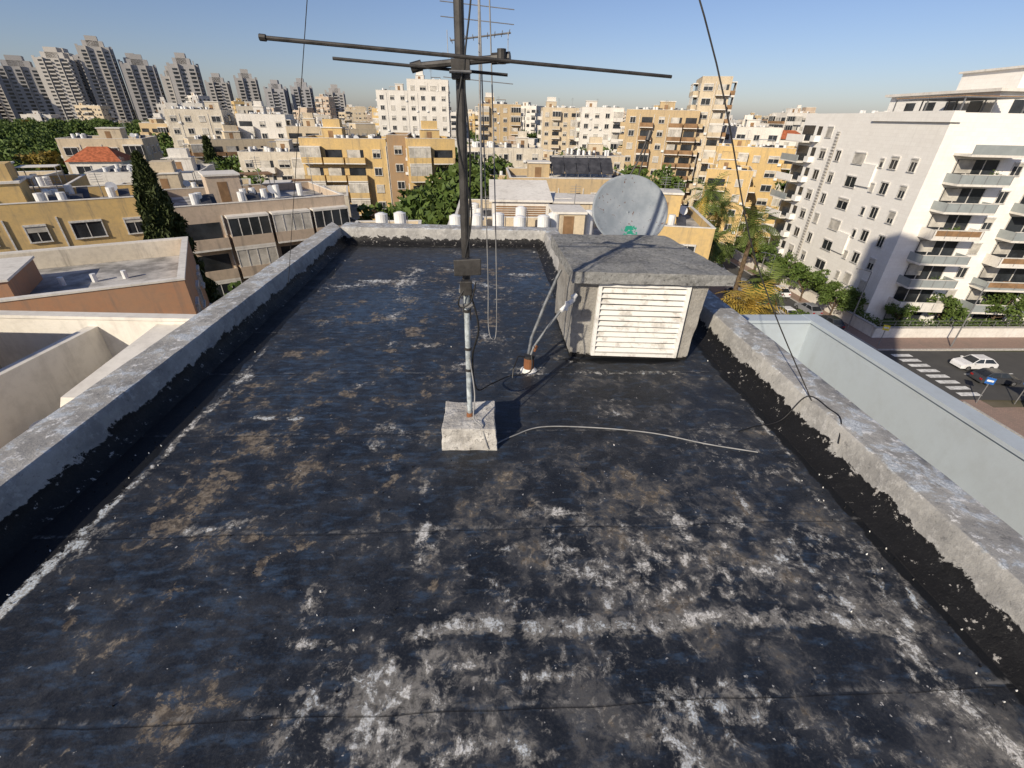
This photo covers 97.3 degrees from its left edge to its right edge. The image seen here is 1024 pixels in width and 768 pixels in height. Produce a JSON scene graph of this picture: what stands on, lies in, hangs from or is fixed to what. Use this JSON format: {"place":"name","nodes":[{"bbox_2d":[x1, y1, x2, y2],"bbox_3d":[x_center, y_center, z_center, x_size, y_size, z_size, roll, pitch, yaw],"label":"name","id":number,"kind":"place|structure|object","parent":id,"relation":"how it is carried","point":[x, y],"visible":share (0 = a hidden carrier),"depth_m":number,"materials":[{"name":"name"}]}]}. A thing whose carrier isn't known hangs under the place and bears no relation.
{"place":"outdoors","nodes":[
{"label":"outdoors","id":0,"kind":"place"},
{"bbox_2d":[0,86,14,121],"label":"residential tower","id":1,"kind":"structure","parent":0,"point":[6,113],"depth_m":467.89,"materials":[{"name":"grey concrete"}]},
{"bbox_2d":[0,55,55,119],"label":"residential tower","id":2,"kind":"structure","parent":0,"point":[22,87],"depth_m":438.66,"materials":[{"name":"grey concrete"}]},
{"bbox_2d":[20,111,63,121],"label":"apartment building","id":3,"kind":"structure","parent":0,"point":[37,115],"depth_m":372.44,"materials":[{"name":"white concrete"}]},
{"bbox_2d":[31,46,96,121],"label":"residential tower","id":4,"kind":"structure","parent":0,"point":[64,80],"depth_m":446.51,"materials":[{"name":"grey concrete"}]},
{"bbox_2d":[0,161,143,251],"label":"yellow apartment building","id":5,"kind":"structure","parent":0,"point":[50,217],"depth_m":40.10,"materials":[{"name":"yellow paint"}]},
{"bbox_2d":[74,103,116,121],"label":"apartment building","id":6,"kind":"structure","parent":0,"point":[84,111],"depth_m":393.91,"materials":[{"name":"beige concrete"}]},
{"bbox_2d":[0,310,195,447],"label":"neighbour building","id":7,"kind":"structure","parent":0,"point":[51,362],"depth_m":11.01,"materials":[{"name":"beige paint"}]},
{"bbox_2d":[64,147,131,173],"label":"red roofed house","id":8,"kind":"structure","parent":0,"point":[85,159],"depth_m":84.46,"materials":[{"name":"tile"}]},
{"bbox_2d":[74,35,136,121],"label":"residential tower","id":9,"kind":"structure","parent":0,"point":[102,71],"depth_m":463.06,"materials":[{"name":"grey concrete"}]},
{"bbox_2d":[0,236,211,313],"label":"terracotta building","id":10,"kind":"structure","parent":0,"point":[162,276],"depth_m":26.96,"materials":[{"name":"brown concrete"}]},
{"bbox_2d":[55,119,163,173],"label":"cream apartment building","id":11,"kind":"structure","parent":0,"point":[121,140],"depth_m":91.80,"materials":[{"name":"beige concrete"}]},
{"bbox_2d":[119,54,166,120],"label":"residential tower","id":12,"kind":"structure","parent":0,"point":[143,82],"depth_m":448.08,"materials":[{"name":"grey concrete"}]},
{"bbox_2d":[160,66,177,103],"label":"residential tower","id":13,"kind":"structure","parent":0,"point":[168,88],"depth_m":456.83,"materials":[{"name":"grey concrete"}]},
{"bbox_2d":[204,73,233,113],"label":"residential tower","id":14,"kind":"structure","parent":0,"point":[218,88],"depth_m":520.66,"materials":[{"name":"grey concrete"}]},
{"bbox_2d":[182,125,282,178],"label":"apartment building","id":15,"kind":"structure","parent":0,"point":[231,142],"depth_m":122.77,"materials":[{"name":"beige concrete"}]},
{"bbox_2d":[233,69,261,104],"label":"residential tower","id":16,"kind":"structure","parent":0,"point":[247,85],"depth_m":526.42,"materials":[{"name":"grey concrete"}]},
{"bbox_2d":[162,157,355,295],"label":"beige apartment building","id":17,"kind":"structure","parent":0,"point":[236,230],"depth_m":46.05,"materials":[{"name":"clear concrete"}]},
{"bbox_2d":[237,139,304,181],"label":"cream apartment building","id":18,"kind":"structure","parent":0,"point":[279,162],"depth_m":96.14,"materials":[{"name":"beige concrete"}]},
{"bbox_2d":[263,80,291,113],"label":"residential tower","id":19,"kind":"structure","parent":0,"point":[276,93],"depth_m":542.00,"materials":[{"name":"grey concrete"}]},
{"bbox_2d":[283,113,342,147],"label":"cream apartment building","id":20,"kind":"structure","parent":0,"point":[309,126],"depth_m":122.58,"materials":[{"name":"beige concrete"}]},
{"bbox_2d":[315,94,336,118],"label":"apartment building","id":21,"kind":"structure","parent":0,"point":[325,105],"depth_m":494.41,"materials":[{"name":"beige concrete"}]},
{"bbox_2d":[324,84,346,117],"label":"residential tower","id":22,"kind":"structure","parent":0,"point":[339,98],"depth_m":586.62,"materials":[{"name":"grey concrete"}]},
{"bbox_2d":[298,119,392,219],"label":"yellow apartment building","id":23,"kind":"structure","parent":0,"point":[358,165],"depth_m":86.93,"materials":[{"name":"yellow paint"}]},
{"bbox_2d":[344,104,367,121],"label":"apartment building","id":24,"kind":"structure","parent":0,"point":[358,113],"depth_m":453.76,"materials":[{"name":"beige concrete"}]},
{"bbox_2d":[475,93,523,143],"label":"tan apartment building","id":25,"kind":"structure","parent":0,"point":[508,120],"depth_m":172.18,"materials":[{"name":"beige concrete"}]},
{"bbox_2d":[457,129,545,169],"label":"cream apartment building","id":26,"kind":"structure","parent":0,"point":[520,153],"depth_m":112.86,"materials":[{"name":"beige concrete"}]},
{"bbox_2d":[0,0,1023,122],"label":"sky","id":27,"kind":"structure","parent":0,"point":[830,56],"materials":[{"name":"blue"}]},
{"bbox_2d":[455,193,571,215],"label":"cream apartment building","id":28,"kind":"structure","parent":0,"point":[553,195],"depth_m":50.76,"materials":[{"name":"beige paint"}]},
{"bbox_2d":[489,179,595,216],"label":"rooftop house","id":29,"kind":"structure","parent":28,"relation":"on","point":[534,198],"depth_m":47.67,"materials":[{"name":"white paint"}]},
{"bbox_2d":[447,188,602,234],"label":"cream apartment building","id":30,"kind":"structure","parent":0,"point":[571,219],"depth_m":38.64,"materials":[{"name":"beige paint"}]},
{"bbox_2d":[583,210,594,234],"bbox_3d":[6.660,-14.115,39.743,0.994,2.320,0.994,21,36,30],"label":"water tank","id":31,"kind":"object","parent":30,"relation":"on","point":[588,225],"visible":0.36,"depth_m":39.34,"materials":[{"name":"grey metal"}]},
{"bbox_2d":[521,102,544,133],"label":"apartment building","id":32,"kind":"structure","parent":0,"point":[530,116],"depth_m":288.56,"materials":[{"name":"white concrete"}]},
{"bbox_2d":[536,97,578,154],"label":"cream apartment building","id":33,"kind":"structure","parent":0,"point":[556,127],"depth_m":172.32,"materials":[{"name":"beige concrete"}]},
{"bbox_2d":[506,155,623,193],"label":"cream apartment building","id":34,"kind":"structure","parent":0,"point":[537,170],"depth_m":61.60,"materials":[{"name":"beige paint"}]},
{"bbox_2d":[549,155,613,178],"bbox_3d":[9.643,-30.404,64.002,8.900,3.350,5.600,0,31,-3],"label":"solar panel array","id":35,"kind":"object","parent":34,"relation":"on","point":[570,166],"visible":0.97,"depth_m":62.66,"materials":[{"name":"black glass"}]},
{"bbox_2d":[134,110,1023,406],"bbox_3d":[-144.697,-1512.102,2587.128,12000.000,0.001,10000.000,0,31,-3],"label":"ground","id":36,"kind":"structure","parent":0,"point":[1004,402],"depth_m":47.35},
{"bbox_2d":[4,136,34,150],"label":"park tree","id":37,"kind":"object","parent":36,"relation":"on","point":[15,142],"visible":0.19,"depth_m":146.04,"materials":[{"name":"green plant"}]},
{"bbox_2d":[9,129,66,141],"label":"park tree","id":38,"kind":"object","parent":36,"relation":"on","point":[27,135],"visible":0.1,"depth_m":164.43,"materials":[{"name":"green plant"}]},
{"bbox_2d":[10,150,66,173],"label":"park tree","id":39,"kind":"object","parent":36,"relation":"on","point":[40,157],"visible":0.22,"depth_m":96.59,"materials":[{"name":"green plant"}]},
{"bbox_2d":[0,161,90,187],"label":"building","id":40,"kind":"structure","parent":36,"relation":"on","point":[71,179],"depth_m":54.32,"materials":[{"name":"white metal"}]},
{"bbox_2d":[63,122,97,134],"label":"street tree","id":41,"kind":"object","parent":36,"relation":"on","point":[81,129],"visible":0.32,"depth_m":214.16,"materials":[{"name":"green plant"}]},
{"bbox_2d":[84,148,214,185],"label":"cream apartment building","id":42,"kind":"structure","parent":36,"relation":"on","point":[183,159],"depth_m":77.77,"materials":[{"name":"beige concrete"}]},
{"bbox_2d":[139,118,170,139],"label":"apartment building","id":43,"kind":"structure","parent":36,"relation":"on","point":[158,125],"depth_m":171.46,"materials":[{"name":"beige concrete"}]},
{"bbox_2d":[129,150,222,303],"bbox_3d":[-27.152,-7.239,37.931,6.798,22.232,6.521,0,31,-3],"label":"cypress tree","id":44,"kind":"object","parent":36,"relation":"on","point":[160,218],"visible":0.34,"depth_m":33.86,"materials":[{"name":"green plant"}]},
{"bbox_2d":[120,159,250,188],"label":"beige apartment building","id":45,"kind":"structure","parent":36,"relation":"on","point":[169,175],"depth_m":63.58,"materials":[{"name":"clear concrete"}]},
{"bbox_2d":[166,52,206,103],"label":"residential tower","id":46,"kind":"structure","parent":36,"relation":"on","point":[185,76],"depth_m":425.82,"materials":[{"name":"grey concrete"}]},
{"bbox_2d":[162,100,236,147],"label":"cream apartment building","id":47,"kind":"structure","parent":36,"relation":"on","point":[211,118],"depth_m":126.50,"materials":[{"name":"beige concrete"}]},
{"bbox_2d":[201,134,219,164],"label":"cypress tree","id":48,"kind":"object","parent":36,"relation":"on","point":[209,153],"visible":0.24,"depth_m":103.28,"materials":[{"name":"green plant"}]},
{"bbox_2d":[207,154,240,171],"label":"street tree","id":49,"kind":"object","parent":36,"relation":"on","point":[226,161],"visible":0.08,"depth_m":101.89,"materials":[{"name":"green plant"}]},
{"bbox_2d":[235,101,296,138],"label":"white apartment building","id":50,"kind":"structure","parent":36,"relation":"on","point":[260,123],"depth_m":130.21,"materials":[{"name":"clear concrete"}]},
{"bbox_2d":[289,78,316,112],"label":"residential tower","id":51,"kind":"structure","parent":36,"relation":"on","point":[307,97],"depth_m":553.70,"materials":[{"name":"grey concrete"}]},
{"bbox_2d":[254,175,359,219],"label":"cream apartment building","id":52,"kind":"structure","parent":36,"relation":"on","point":[352,208],"depth_m":75.17,"materials":[{"name":"beige paint"}]},
{"bbox_2d":[342,121,376,135],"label":"apartment building","id":53,"kind":"structure","parent":36,"relation":"on","point":[363,129],"depth_m":195.09,"materials":[{"name":"beige concrete"}]},
{"bbox_2d":[386,132,411,208],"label":"brown apartment building","id":54,"kind":"structure","parent":36,"relation":"on","point":[396,156],"depth_m":88.18,"materials":[{"name":"brown paint"}]},
{"bbox_2d":[357,190,459,224],"bbox_3d":[-12.557,-17.539,61.673,16.244,16.285,14.561,11,32,16],"label":"street tree","id":55,"kind":"object","parent":36,"relation":"on","point":[408,210],"visible":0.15,"depth_m":57.86,"materials":[{"name":"green plant"}]},
{"bbox_2d":[376,83,450,136],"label":"white apartment building","id":56,"kind":"structure","parent":36,"relation":"on","point":[400,108],"depth_m":166.75,"materials":[{"name":"clear concrete"}]},
{"bbox_2d":[406,71,450,135],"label":"white apartment building","id":57,"kind":"structure","parent":36,"relation":"on","point":[419,82],"depth_m":165.13,"materials":[{"name":"clear concrete"}]},
{"bbox_2d":[405,121,455,189],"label":"yellow apartment building","id":58,"kind":"structure","parent":36,"relation":"on","point":[429,149],"depth_m":85.39,"materials":[{"name":"clear concrete"}]},
{"bbox_2d":[400,181,477,220],"bbox_3d":[-8.350,-21.031,67.155,16.074,16.850,16.306,-6,32,-13],"label":"street tree","id":59,"kind":"object","parent":36,"relation":"on","point":[449,188],"visible":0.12,"depth_m":62.18,"materials":[{"name":"green plant"}]},
{"bbox_2d":[395,162,506,208],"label":"street tree","id":60,"kind":"object","parent":36,"relation":"on","point":[453,172],"visible":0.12,"depth_m":68.27,"materials":[{"name":"green plant"}]},
{"bbox_2d":[467,153,513,176],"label":"street tree","id":61,"kind":"object","parent":36,"relation":"on","point":[501,165],"visible":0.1,"depth_m":97.12,"materials":[{"name":"green plant"}]},
{"bbox_2d":[618,164,686,192],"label":"street tree","id":62,"kind":"object","parent":36,"relation":"on","point":[660,174],"visible":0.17,"depth_m":96.03,"materials":[{"name":"green plant"}]},
{"bbox_2d":[685,171,731,218],"bbox_3d":[27.212,-20.765,66.012,5.952,18.923,6.382,0,31,-3],"label":"palm tree","id":63,"kind":"object","parent":36,"relation":"on","point":[702,204],"visible":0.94,"depth_m":62.33,"materials":[{"name":"green plant"}]},
{"bbox_2d":[708,227,738,267],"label":"palm tree","id":64,"kind":"object","parent":36,"relation":"on","point":[718,248],"visible":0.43,"depth_m":51.23,"materials":[{"name":"green plant"}]},
{"bbox_2d":[706,190,742,252],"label":"palm tree","id":65,"kind":"object","parent":36,"relation":"on","point":[722,217],"visible":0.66,"depth_m":71.22,"materials":[{"name":"green plant"}]},
{"bbox_2d":[697,149,755,244],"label":"yellow apartment building","id":66,"kind":"structure","parent":36,"relation":"on","point":[726,161],"depth_m":96.91,"materials":[{"name":"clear paint"}]},
{"bbox_2d":[715,279,788,314],"bbox_3d":[21.618,-3.450,42.965,6.705,12.492,6.014,0,31,-3],"label":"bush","id":67,"kind":"object","parent":36,"relation":"on","point":[749,302],"visible":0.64,"depth_m":40.61,"materials":[{"name":"yellow plant"}]},
{"bbox_2d":[728,203,781,297],"bbox_3d":[29.990,-14.653,58.108,6.491,16.602,6.176,22,37,31],"label":"palm tree","id":68,"kind":"object","parent":36,"relation":"on","point":[754,229],"visible":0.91,"depth_m":55.00,"materials":[{"name":"green plant"}]},
{"bbox_2d":[742,239,779,272],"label":"street tree","id":69,"kind":"object","parent":36,"relation":"on","point":[763,248],"visible":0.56,"depth_m":82.56,"materials":[{"name":"green plant"}]},
{"bbox_2d":[736,259,800,313],"bbox_3d":[27.744,-7.558,50.622,5.640,11.970,6.107,0,31,-3],"label":"palm tree","id":70,"kind":"object","parent":36,"relation":"on","point":[768,278],"visible":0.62,"depth_m":48.49,"materials":[{"name":"green plant"}]},
{"bbox_2d":[768,252,803,284],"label":"street tree","id":71,"kind":"object","parent":36,"relation":"on","point":[785,262],"visible":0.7,"depth_m":75.44,"materials":[{"name":"green plant"}]},
{"bbox_2d":[767,108,817,133],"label":"apartment building","id":72,"kind":"structure","parent":36,"relation":"on","point":[791,119],"depth_m":218.21,"materials":[{"name":"beige concrete"}]},
{"bbox_2d":[788,264,830,300],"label":"street tree","id":73,"kind":"object","parent":36,"relation":"on","point":[805,275],"visible":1,"depth_m":70.41,"materials":[{"name":"green plant"}]},
{"bbox_2d":[817,283,859,314],"bbox_3d":[46.866,-11.977,65.452,5.106,5.157,4.729,26,39,36],"label":"street tree","id":74,"kind":"object","parent":36,"relation":"on","point":[825,297],"visible":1,"depth_m":64.56,"materials":[{"name":"green plant"}]},
{"bbox_2d":[719,242,1023,337],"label":"boundary wall","id":75,"kind":"structure","parent":36,"relation":"on","point":[866,327],"depth_m":61.11,"materials":[{"name":"stone"}]},
{"bbox_2d":[726,259,1023,438],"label":"kerb","id":76,"kind":"structure","parent":36,"relation":"on","point":[995,349],"depth_m":57.81,"materials":[{"name":"concrete"}]},
{"bbox_2d":[736,246,1023,325],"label":"hedge","id":77,"kind":"object","parent":36,"relation":"on","point":[943,322],"visible":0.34,"depth_m":61.60,"materials":[{"name":"green plant"}]},
{"bbox_2d":[742,314,1023,536],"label":"blue terrace wall","id":78,"kind":"structure","parent":36,"relation":"on","point":[975,454],"depth_m":5.16,"materials":[{"name":"paint"}]},
{"bbox_2d":[761,65,1023,325],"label":"white apartment block","id":79,"kind":"structure","parent":36,"relation":"on","point":[915,199],"depth_m":60.62,"materials":[{"name":"paint"}]},
{"bbox_2d":[884,299,919,318],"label":"street tree","id":80,"kind":"object","parent":36,"relation":"on","point":[892,310],"visible":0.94,"depth_m":61.47,"materials":[{"name":"green plant"}]},
{"bbox_2d":[925,292,971,325],"bbox_3d":[59.841,-9.730,62.168,4.729,5.157,5.106,-9,32,-17],"label":"street tree","id":81,"kind":"object","parent":36,"relation":"on","point":[953,308],"visible":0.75,"depth_m":60.87,"materials":[{"name":"green plant"}]},
{"bbox_2d":[981,291,1023,323],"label":"street tree","id":82,"kind":"object","parent":36,"relation":"on","point":[1004,296],"visible":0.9,"depth_m":60.62,"materials":[{"name":"green plant"}]},
{"bbox_3d":[-0.423,11.481,7.252,6.280,22.440,18.750,0,31,-3],"label":"apartment building","id":83,"kind":"object","parent":36,"relation":"on","visible":0},
{"bbox_2d":[0,222,347,567],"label":"parapet wall","id":84,"kind":"structure","parent":83,"relation":"on","point":[54,464],"depth_m":3.73,"materials":[{"name":"concrete"}]},
{"bbox_2d":[340,222,545,247],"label":"parapet wall","id":85,"kind":"structure","parent":83,"relation":"on","point":[389,234],"depth_m":9.20,"materials":[{"name":"concrete"}]},
{"bbox_2d":[440,0,513,226],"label":"yagi antenna","id":86,"kind":"object","parent":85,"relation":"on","point":[480,126],"visible":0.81,"depth_m":8.05,"materials":[{"name":"grey metal"}]},
{"bbox_2d":[0,245,1023,767],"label":"flat roof","id":87,"kind":"structure","parent":83,"relation":"on","point":[170,619],"depth_m":2.58,"materials":[{"name":"black asphalt"}]},
{"bbox_2d":[7,258,1017,717],"bbox_3d":[-0.337,-0.314,5.007,5.352,0.016,8.046,0,31,-3],"label":"roof debris","id":88,"kind":"object","parent":87,"relation":"on","point":[589,564],"visible":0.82,"depth_m":2.77,"materials":[{"name":"white paint"}]},
{"bbox_2d":[512,269,577,377],"bbox_3d":[0.263,-0.615,4.639,0.823,0.948,0.328,-19,37,-31],"label":"vent pipe","id":89,"kind":"object","parent":87,"relation":"on","point":[526,368],"visible":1,"depth_m":4.68,"materials":[{"name":"metal"}]},
{"bbox_2d":[258,0,841,452],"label":"antenna mast","id":90,"kind":"object","parent":87,"relation":"on","point":[470,424],"visible":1,"depth_m":2.84,"materials":[{"name":"metal"}]},
{"bbox_2d":[288,0,811,400],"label":"guy wire","id":91,"kind":"object","parent":90,"relation":"attached to","point":[703,13],"visible":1,"depth_m":2.95,"materials":[{"name":"metal"}]},
{"bbox_2d":[550,234,736,359],"bbox_3d":[1.340,-1.042,5.319,1.648,1.067,1.591,0,31,-3],"label":"ventilation housing","id":92,"kind":"object","parent":87,"relation":"on","point":[641,296],"visible":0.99,"depth_m":4.79,"materials":[{"name":"concrete"}]},
{"bbox_2d":[536,227,559,297],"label":"parapet wall","id":93,"kind":"structure","parent":83,"relation":"on","point":[549,259],"depth_m":8.19,"materials":[{"name":"concrete"}]},
{"bbox_2d":[692,290,1023,694],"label":"parapet wall","id":94,"kind":"structure","parent":83,"relation":"attached to","point":[957,550],"depth_m":3.00,"materials":[{"name":"concrete"}]},
{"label":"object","id":95,"kind":"object","parent":83,"relation":"on","visible":0},
{"bbox_2d":[592,130,667,234],"bbox_3d":[1.522,-2.172,5.833,0.754,1.933,0.792,24,38,33],"label":"satellite dish","id":96,"kind":"object","parent":95,"relation":"on","point":[629,204],"visible":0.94,"depth_m":5.84,"materials":[{"name":"paint"}]},
{"bbox_2d":[563,137,627,171],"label":"cream apartment building","id":97,"kind":"structure","parent":0,"point":[595,146],"depth_m":111.92,"materials":[{"name":"beige concrete"}]},
{"bbox_2d":[573,100,623,151],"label":"white apartment building","id":98,"kind":"structure","parent":0,"point":[594,120],"depth_m":153.79,"materials":[{"name":"clear concrete"}]},
{"bbox_2d":[617,100,702,205],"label":"tan apartment building","id":99,"kind":"structure","parent":0,"point":[674,138],"depth_m":117.34,"materials":[{"name":"beige concrete"}]},
{"bbox_2d":[658,177,715,258],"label":"yellow apartment building","id":100,"kind":"structure","parent":0,"point":[692,228],"depth_m":42.51,"materials":[{"name":"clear paint"}]},
{"bbox_2d":[682,76,737,206],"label":"tan apartment building","id":101,"kind":"structure","parent":0,"point":[706,95],"depth_m":114.48,"materials":[{"name":"beige concrete"}]},
{"bbox_2d":[701,132,796,238],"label":"yellow apartment building","id":102,"kind":"structure","parent":0,"point":[764,162],"depth_m":105.22,"materials":[{"name":"clear"}]},
{"bbox_2d":[719,119,782,144],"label":"white apartment building","id":103,"kind":"structure","parent":0,"point":[754,129],"depth_m":122.94,"materials":[{"name":"clear concrete"}]},
{"bbox_2d":[708,256,1023,435],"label":"pavement","id":104,"kind":"structure","parent":0,"point":[1012,418],"depth_m":59.35,"materials":[{"name":"concrete"}]},
{"bbox_2d":[722,259,1023,399],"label":"road","id":105,"kind":"structure","parent":0,"point":[1010,362],"depth_m":53.51,"materials":[{"name":"grey asphalt"}]},
{"bbox_2d":[794,302,822,314],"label":"parked car","id":106,"kind":"object","parent":105,"relation":"on","point":[811,308],"visible":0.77,"depth_m":66.87,"materials":[{"name":"silver paint"}]},
{"bbox_2d":[725,269,1012,395],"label":"road markings","id":107,"kind":"object","parent":105,"relation":"on","point":[940,376],"visible":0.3,"depth_m":51.60,"materials":[{"name":"paint"}]},
{"bbox_2d":[950,354,998,370],"bbox_3d":[54.707,-2.586,53.264,4.370,1.479,2.140,1,31,-1],"label":"parked car","id":108,"kind":"object","parent":105,"relation":"on","point":[972,361],"visible":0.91,"depth_m":52.68,"materials":[{"name":"white paint"}]},
{"bbox_2d":[969,368,1021,386],"bbox_3d":[54.101,-0.841,50.305,4.370,1.479,2.140,3,31,2],"label":"parked car","id":109,"kind":"object","parent":105,"relation":"on","point":[981,375],"visible":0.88,"depth_m":49.74,"materials":[{"name":"paint"}]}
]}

